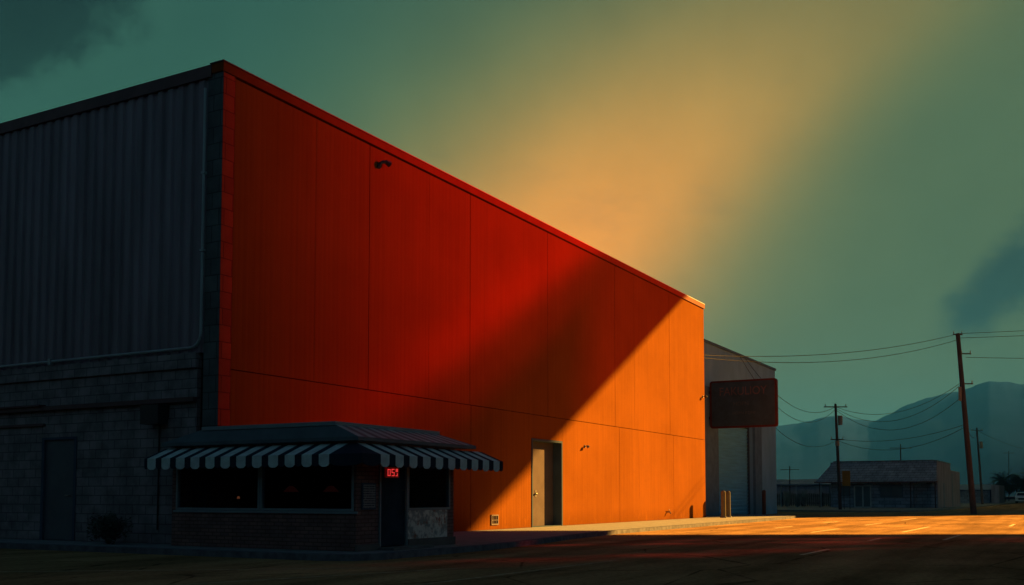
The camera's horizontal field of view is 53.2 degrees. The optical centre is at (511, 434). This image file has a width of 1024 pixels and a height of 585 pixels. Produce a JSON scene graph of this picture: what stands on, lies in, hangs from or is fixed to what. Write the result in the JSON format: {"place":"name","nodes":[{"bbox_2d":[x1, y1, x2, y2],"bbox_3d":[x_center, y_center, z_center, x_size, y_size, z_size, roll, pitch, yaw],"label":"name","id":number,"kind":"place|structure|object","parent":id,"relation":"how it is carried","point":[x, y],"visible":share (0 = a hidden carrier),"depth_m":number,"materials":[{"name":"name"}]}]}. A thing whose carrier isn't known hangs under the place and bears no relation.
{"place":"outdoors","nodes":[
{"label":"outdoors","id":0,"kind":"place"},
{"bbox_2d":[0,514,790,553],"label":"sidewalk","id":1,"kind":"structure","parent":0,"point":[474,537],"depth_m":26.96,"materials":[{"name":"concrete"}]},
{"bbox_2d":[86,511,132,543],"bbox_3d":[-8.748,1.998,22.160,1.296,0.874,0.736,-2,-4,29],"label":"shrub","id":2,"kind":"object","parent":1,"relation":"on","point":[108,532],"visible":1,"depth_m":22.06,"materials":[{"name":"green plant"}]},
{"bbox_2d":[144,421,502,551],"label":"diner","id":3,"kind":"structure","parent":1,"relation":"on","point":[217,470],"depth_m":20.63,"materials":[{"name":"brown brick"}]},
{"bbox_2d":[176,468,259,509],"bbox_3d":[-6.025,1.043,20.968,2.320,1.010,0.082,-2,-4,29],"label":"window frame","id":4,"kind":"structure","parent":3,"relation":"in","point":[178,471],"depth_m":21.21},
{"bbox_2d":[283,467,298,491],"bbox_3d":[-4.540,0.742,21.043,0.340,0.880,0.340,-2,-4,29],"label":"pendant lamp","id":5,"kind":"object","parent":3,"relation":"hanging from","point":[290,489],"visible":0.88,"depth_m":20.93,"materials":[{"name":"red metal"}]},
{"bbox_2d":[260,465,353,510],"bbox_3d":[-3.975,0.975,19.831,2.330,1.010,0.082,-2,-4,29],"label":"window frame","id":6,"kind":"structure","parent":3,"relation":"in","point":[262,469],"depth_m":20.03,"materials":[{"name":"black metal"}]},
{"bbox_2d":[323,464,338,491],"bbox_3d":[-3.642,0.716,20.602,0.340,0.880,0.340,-2,-4,29],"label":"pendant lamp","id":7,"kind":"object","parent":3,"relation":"hanging from","point":[330,489],"visible":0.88,"depth_m":20.48,"materials":[{"name":"red metal"}]},
{"bbox_2d":[361,483,375,509],"bbox_3d":[-2.729,1.180,19.492,0.036,0.500,0.420,-2,-4,29],"label":"menu notice","id":8,"kind":"object","parent":3,"relation":"attached to","point":[368,495],"visible":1,"depth_m":19.45,"materials":[{"name":"paper"}]},
{"bbox_2d":[385,467,398,477],"bbox_3d":[-2.314,0.598,19.737,0.046,0.470,0.410,-2,-4,29],"label":"led sign","id":9,"kind":"object","parent":3,"relation":"hanging from","point":[391,472],"visible":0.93,"depth_m":19.69,"materials":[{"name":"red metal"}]},
{"bbox_2d":[381,465,405,545],"bbox_3d":[-2.349,1.343,20.211,0.122,1.700,0.860,-2,-4,29],"label":"door","id":10,"kind":"structure","parent":3,"relation":"in","point":[393,492],"depth_m":20.24,"materials":[{"name":"paint"}]},
{"bbox_2d":[408,466,449,509],"bbox_3d":[-1.749,1.067,21.371,0.082,1.010,1.580,-2,-4,29],"label":"window frame","id":11,"kind":"structure","parent":3,"relation":"in","point":[447,470],"depth_m":21.99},
{"bbox_2d":[0,59,707,543],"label":"warehouse","id":12,"kind":"structure","parent":1,"relation":"on","point":[222,243],"depth_m":24.94,"materials":[{"name":"red paint"}]},
{"bbox_2d":[44,439,73,539],"bbox_3d":[-10.648,1.299,24.054,1.070,2.350,0.144,-2,-4,29],"label":"end wall door","id":13,"kind":"structure","parent":12,"relation":"in","point":[58,504],"depth_m":24.07,"materials":[{"name":"metal"}]},
{"bbox_2d":[533,441,552,525],"bbox_3d":[0.931,1.694,35.098,0.153,2.870,2.160,-2,-4,29],"label":"door","id":14,"kind":"structure","parent":12,"relation":"in","point":[542,452],"depth_m":35.35,"materials":[{"name":"beige paint"}]},
{"bbox_2d":[720,491,726,517],"bbox_3d":[10.116,3.342,48.944,0.340,1.305,0.340,-2,-4,29],"label":"bollard","id":15,"kind":"object","parent":1,"relation":"on","point":[723,504],"visible":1,"depth_m":48.85,"materials":[{"name":"metal"}]},
{"bbox_2d":[726,491,731,516],"bbox_3d":[10.644,3.428,50.364,0.340,1.305,0.340,-2,-4,29],"label":"bollard","id":16,"kind":"object","parent":1,"relation":"on","point":[728,506],"visible":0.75,"depth_m":50.27,"materials":[{"name":"metal"}]},
{"bbox_2d":[762,490,765,514],"bbox_3d":[15.006,4.067,60.906,0.340,1.535,0.340,-2,-4,29],"label":"bollard","id":17,"kind":"object","parent":1,"relation":"on","point":[763,502],"visible":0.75,"depth_m":60.82,"materials":[{"name":"metal"}]},
{"bbox_2d":[0,502,1023,584],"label":"road","id":18,"kind":"structure","parent":0,"point":[986,547],"depth_m":18.09,"materials":[{"name":"grey asphalt"}]},
{"bbox_2d":[0,514,795,560],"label":"kerb","id":19,"kind":"structure","parent":18,"relation":"on","point":[297,556],"depth_m":20.73,"materials":[{"name":"concrete"}]},
{"bbox_2d":[0,518,1014,584],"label":"road markings","id":20,"kind":"object","parent":18,"relation":"on","point":[437,569],"visible":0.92,"depth_m":15.85,"materials":[{"name":"paint"}]},
{"bbox_2d":[704,339,776,514],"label":"industrial building","id":21,"kind":"structure","parent":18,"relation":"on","point":[740,464],"depth_m":61.31,"materials":[{"name":"metal"}]},
{"bbox_2d":[718,428,748,513],"bbox_3d":[12.885,1.905,60.298,0.150,5.718,6.910,-2,-4,29],"label":"roller door","id":22,"kind":"structure","parent":21,"relation":"in","point":[733,447],"depth_m":60.91,"materials":[{"name":"grey metal"}]},
{"bbox_2d":[709,378,777,428],"bbox_3d":[12.392,-1.648,54.953,3.740,2.570,0.269,-2,-4,29],"label":"blade sign","id":23,"kind":"object","parent":21,"relation":"attached to","point":[748,403],"visible":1,"depth_m":54.79,"materials":[{"name":"black metal"}]},
{"bbox_2d":[971,428,983,503],"bbox_3d":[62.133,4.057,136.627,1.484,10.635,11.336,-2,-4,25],"label":"utility pole","id":24,"kind":"object","parent":18,"relation":"on","point":[980,476],"visible":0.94,"depth_m":136.50,"materials":[{"name":"wood"}]},
{"bbox_2d":[1015,492,1023,502],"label":"parked car","id":25,"kind":"object","parent":18,"relation":"on","point":[1019,496],"visible":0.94,"depth_m":162.86,"materials":[{"name":"white paint"}]},
{"bbox_2d":[0,0,1023,425],"label":"sky","id":26,"kind":"structure","parent":0,"point":[828,177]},
{"bbox_2d":[776,479,830,504],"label":"long shed","id":27,"kind":"structure","parent":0,"point":[815,489],"depth_m":126.70,"materials":[{"name":"grey metal"}]},
{"bbox_2d":[776,381,1023,496],"bbox_3d":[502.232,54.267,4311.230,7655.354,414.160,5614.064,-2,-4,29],"label":"mountains","id":28,"kind":"structure","parent":0,"point":[995,410],"depth_m":2745.20,"materials":[{"name":"teal stone"}]},
{"bbox_2d":[777,499,1023,511],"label":"sidewalk","id":29,"kind":"structure","parent":0,"point":[806,508],"depth_m":85.10,"materials":[{"name":"concrete"}]},
{"bbox_2d":[780,466,798,490],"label":"utility pole","id":30,"kind":"object","parent":29,"relation":"on","point":[789,469],"visible":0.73,"depth_m":119.95,"materials":[{"name":"brown wood"}]},
{"bbox_2d":[777,492,830,506],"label":"slat fence","id":31,"kind":"object","parent":29,"relation":"on","point":[824,498],"visible":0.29,"depth_m":100.87,"materials":[{"name":"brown wood"}]},
{"bbox_2d":[777,484,830,506],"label":"carport","id":32,"kind":"object","parent":29,"relation":"on","point":[796,485],"visible":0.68,"depth_m":98.73,"materials":[{"name":"grey metal"}]},
{"bbox_2d":[824,404,846,509],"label":"utility pole","id":33,"kind":"object","parent":29,"relation":"on","point":[839,421],"visible":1,"depth_m":78.47,"materials":[{"name":"wood"}]},
{"bbox_2d":[740,357,830,422],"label":"overhead wire","id":34,"kind":"object","parent":33,"relation":"attached to","point":[780,409],"visible":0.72,"depth_m":69.15,"materials":[{"name":"black metal"}]},
{"bbox_2d":[745,358,834,412],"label":"overhead wire","id":35,"kind":"object","parent":33,"relation":"attached to","point":[788,403],"visible":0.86,"depth_m":70.22,"materials":[{"name":"black metal"}]},
{"bbox_2d":[836,399,958,429],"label":"overhead wire","id":36,"kind":"object","parent":33,"relation":"attached to","point":[903,428],"visible":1,"depth_m":71.59,"materials":[{"name":"black metal"}]},
{"bbox_2d":[836,385,959,421],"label":"overhead wire","id":37,"kind":"object","parent":33,"relation":"attached to","point":[903,418],"visible":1,"depth_m":72.19,"materials":[{"name":"black metal"}]},
{"bbox_2d":[837,383,959,414],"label":"overhead wire","id":38,"kind":"object","parent":33,"relation":"attached to","point":[904,410],"visible":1,"depth_m":71.97,"materials":[{"name":"black metal"}]},
{"bbox_2d":[840,425,961,440],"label":"overhead wire","id":39,"kind":"object","parent":33,"relation":"attached to","point":[906,438],"visible":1,"depth_m":70.91,"materials":[{"name":"black metal"}]},
{"bbox_2d":[840,428,962,449],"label":"overhead wire","id":40,"kind":"object","parent":33,"relation":"attached to","point":[905,448],"visible":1,"depth_m":71.17,"materials":[{"name":"black metal"}]},
{"bbox_2d":[842,471,850,508],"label":"yellow sign","id":41,"kind":"object","parent":29,"relation":"on","point":[845,478],"visible":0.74,"depth_m":80.00,"materials":[{"name":"yellow metal"}]},
{"bbox_2d":[814,460,959,507],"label":"shop","id":42,"kind":"structure","parent":29,"relation":"on","point":[907,484],"depth_m":91.29},
{"bbox_2d":[841,486,848,495],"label":"window","id":43,"kind":"structure","parent":42,"relation":"in","point":[844,491],"depth_m":92.92,"materials":[{"name":"glass"}]},
{"bbox_2d":[855,486,869,506],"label":"door","id":44,"kind":"structure","parent":42,"relation":"in","point":[858,489],"depth_m":92.16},
{"bbox_2d":[880,485,902,496],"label":"window","id":45,"kind":"structure","parent":42,"relation":"in","point":[885,490],"depth_m":90.94,"materials":[{"name":"glass"}]},
{"bbox_2d":[953,331,976,513],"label":"utility pole","id":46,"kind":"object","parent":29,"relation":"on","point":[962,399],"visible":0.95,"depth_m":66.19,"materials":[{"name":"wood"}]},
{"bbox_2d":[705,334,955,356],"bbox_3d":[19.390,-5.263,58.861,26.536,3.827,0.029,3,-5,-41],"label":"overhead wire","id":47,"kind":"object","parent":46,"relation":"attached to","point":[820,354],"visible":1,"depth_m":56.78,"materials":[{"name":"black metal"}]},
{"bbox_2d":[707,340,955,362],"bbox_3d":[19.389,-5.010,58.816,26.496,3.577,0.029,3,-5,-40],"label":"overhead wire","id":48,"kind":"object","parent":46,"relation":"attached to","point":[827,361],"visible":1,"depth_m":56.07,"materials":[{"name":"black metal"}]},
{"bbox_2d":[989,468,1017,501],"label":"tree","id":49,"kind":"object","parent":29,"relation":"on","point":[1001,480],"visible":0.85,"depth_m":188.20,"materials":[{"name":"green plant"}]},
{"bbox_2d":[1006,475,1023,501],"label":"tree","id":50,"kind":"object","parent":29,"relation":"on","point":[1019,482],"visible":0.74,"depth_m":190.56,"materials":[{"name":"green plant"}]},
{"bbox_2d":[960,484,1004,502],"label":"metal shed","id":51,"kind":"structure","parent":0,"point":[992,493],"depth_m":149.39,"materials":[{"name":"grey metal"}]},
{"bbox_2d":[1008,451,1008,500],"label":"antenna mast","id":52,"kind":"object","parent":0,"point":[1008,471],"visible":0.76,"depth_m":205.00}
]}

